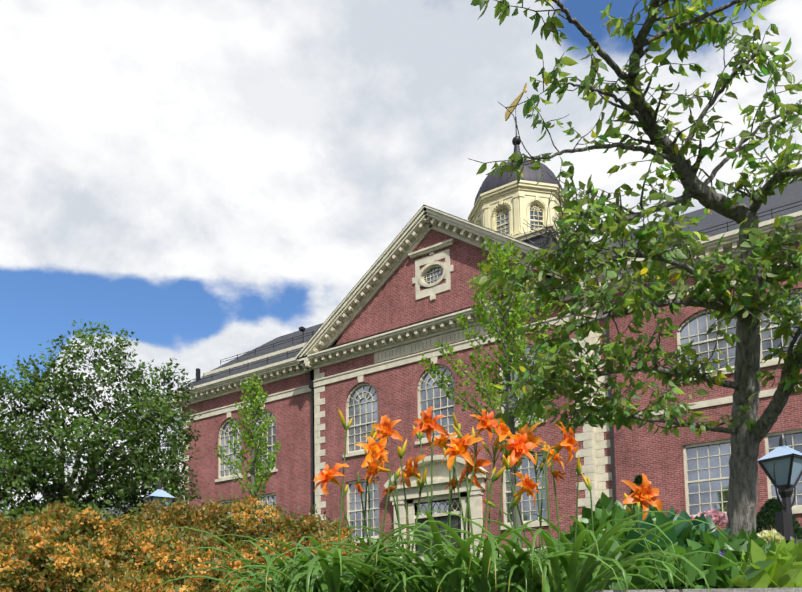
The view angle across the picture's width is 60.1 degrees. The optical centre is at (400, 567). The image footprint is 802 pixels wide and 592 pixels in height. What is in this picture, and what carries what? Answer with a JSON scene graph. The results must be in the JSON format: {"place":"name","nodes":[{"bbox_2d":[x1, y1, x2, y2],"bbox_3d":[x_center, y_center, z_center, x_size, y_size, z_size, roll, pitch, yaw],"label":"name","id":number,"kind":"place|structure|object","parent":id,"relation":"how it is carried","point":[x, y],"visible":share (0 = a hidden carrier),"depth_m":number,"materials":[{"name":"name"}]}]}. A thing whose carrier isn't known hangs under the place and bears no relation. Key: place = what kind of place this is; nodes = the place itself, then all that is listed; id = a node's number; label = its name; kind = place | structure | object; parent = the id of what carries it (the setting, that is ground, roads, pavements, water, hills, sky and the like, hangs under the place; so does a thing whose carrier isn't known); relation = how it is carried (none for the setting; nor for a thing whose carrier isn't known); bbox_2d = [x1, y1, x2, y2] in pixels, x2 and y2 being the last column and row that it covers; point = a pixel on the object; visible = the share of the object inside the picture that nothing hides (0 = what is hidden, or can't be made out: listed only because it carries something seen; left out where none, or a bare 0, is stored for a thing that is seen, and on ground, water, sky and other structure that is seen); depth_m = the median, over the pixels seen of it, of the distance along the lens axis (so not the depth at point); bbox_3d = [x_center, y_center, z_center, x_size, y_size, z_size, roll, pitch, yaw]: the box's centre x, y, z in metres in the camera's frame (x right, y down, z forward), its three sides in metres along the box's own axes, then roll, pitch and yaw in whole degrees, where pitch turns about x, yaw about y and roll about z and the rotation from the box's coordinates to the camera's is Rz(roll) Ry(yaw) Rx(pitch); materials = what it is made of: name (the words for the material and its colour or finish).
{"place":"outdoors","nodes":[
{"label":"outdoors","id":0,"kind":"place"},
{"bbox_2d":[0,489,363,591],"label":"spirea shrub","id":1,"kind":"object","parent":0,"point":[207,587],"depth_m":4.40,"materials":[{"name":"plant"}]},
{"bbox_2d":[213,373,280,533],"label":"ginkgo tree","id":2,"kind":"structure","parent":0,"point":[258,435],"depth_m":18.78,"materials":[{"name":"green plant"}]},
{"bbox_2d":[0,0,801,555],"label":"sky","id":3,"kind":"structure","parent":0,"point":[208,181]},
{"bbox_2d":[418,236,566,545],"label":"ginkgo tree","id":4,"kind":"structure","parent":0,"point":[516,316],"depth_m":13.87,"materials":[{"name":"green plant"}]},
{"bbox_2d":[399,539,801,576],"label":"garden terrain","id":5,"kind":"structure","parent":0,"point":[799,541],"depth_m":20.60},
{"bbox_2d":[0,319,202,549],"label":"tree","id":6,"kind":"object","parent":5,"relation":"on","point":[94,457],"depth_m":21.90,"materials":[{"name":"green plant"}]},
{"bbox_2d":[143,480,174,510],"bbox_3d":[-3.672,-0.280,10.508,0.448,2.133,0.381,2,-6,-35],"label":"lamp post","id":7,"kind":"object","parent":5,"relation":"on","point":[160,493],"visible":0.15,"depth_m":10.48,"materials":[{"name":"black metal"}]},
{"bbox_2d":[152,406,746,591],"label":"daylily","id":8,"kind":"object","parent":5,"relation":"on","point":[513,571],"depth_m":2.26,"materials":[{"name":"green plant"}]},
{"bbox_2d":[338,409,639,515],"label":"orange lilies","id":9,"kind":"object","parent":8,"relation":"attached to","point":[457,429],"visible":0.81,"depth_m":2.62,"materials":[{"name":"orange plant"}]},
{"bbox_2d":[338,430,666,591],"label":"flower stems","id":10,"kind":"object","parent":8,"relation":"attached to","point":[468,504],"visible":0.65,"depth_m":2.65,"materials":[{"name":"green plant"}]},
{"bbox_2d":[166,178,801,562],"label":"brick building","id":11,"kind":"structure","parent":5,"relation":"on","point":[356,355],"depth_m":32.62,"materials":[{"name":"brick"}]},
{"bbox_2d":[468,180,566,253],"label":"cupola","id":12,"kind":"object","parent":11,"relation":"on","point":[509,209],"visible":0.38,"depth_m":40.43,"materials":[{"name":"paint"}]},
{"bbox_2d":[505,83,526,120],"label":"weather vane","id":13,"kind":"object","parent":12,"relation":"attached to","point":[513,103],"visible":0.94,"depth_m":43.63,"materials":[{"name":"gold metal"}]},
{"bbox_2d":[474,145,561,204],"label":"dome","id":14,"kind":"structure","parent":12,"relation":"attached to","point":[491,182],"depth_m":40.78,"materials":[{"name":"grey metal"}]},
{"bbox_2d":[512,108,520,145],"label":"finial","id":15,"kind":"object","parent":14,"relation":"on","point":[517,140],"visible":0.75,"depth_m":43.27,"materials":[{"name":"black metal"}]},
{"bbox_2d":[626,475,651,506],"bbox_3d":[8.962,-1.843,25.897,2.233,3.344,2.216,-4,-5,33],"label":"conifer shrub","id":16,"kind":"object","parent":5,"relation":"on","point":[638,479],"visible":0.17,"depth_m":25.89,"materials":[{"name":"green plant"}]},
{"bbox_2d":[534,492,801,591],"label":"perennial foliage","id":17,"kind":"object","parent":5,"relation":"on","point":[756,559],"visible":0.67,"depth_m":2.60,"materials":[{"name":"green plant"}]},
{"bbox_2d":[675,508,784,567],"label":"flowers","id":18,"kind":"object","parent":17,"relation":"on","point":[716,515],"visible":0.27,"depth_m":3.44,"materials":[{"name":"pink plant"}]},
{"bbox_2d":[756,498,801,540],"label":"conifer shrub","id":19,"kind":"object","parent":5,"relation":"on","point":[766,513],"visible":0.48,"depth_m":22.97,"materials":[{"name":"green plant"}]},
{"bbox_2d":[757,433,801,543],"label":"lamp post","id":20,"kind":"object","parent":5,"relation":"on","point":[781,465],"visible":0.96,"depth_m":7.19,"materials":[{"name":"black metal"}]},
{"bbox_2d":[468,0,801,538],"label":"dogwood tree","id":21,"kind":"object","parent":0,"point":[712,32],"depth_m":4.53,"materials":[{"name":"green plant"}]},
{"label":"ground","id":22,"kind":"structure","parent":0,"visible":0},
{"bbox_2d":[57,461,180,520],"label":"buildings","id":23,"kind":"structure","parent":22,"relation":"on","point":[74,489],"depth_m":49.60,"materials":[{"name":"white paint"}]},
{"bbox_2d":[586,587,801,591],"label":"granite retaining wall","id":24,"kind":"structure","parent":22,"relation":"on","point":[795,589],"depth_m":2.04,"materials":[{"name":"grey"}]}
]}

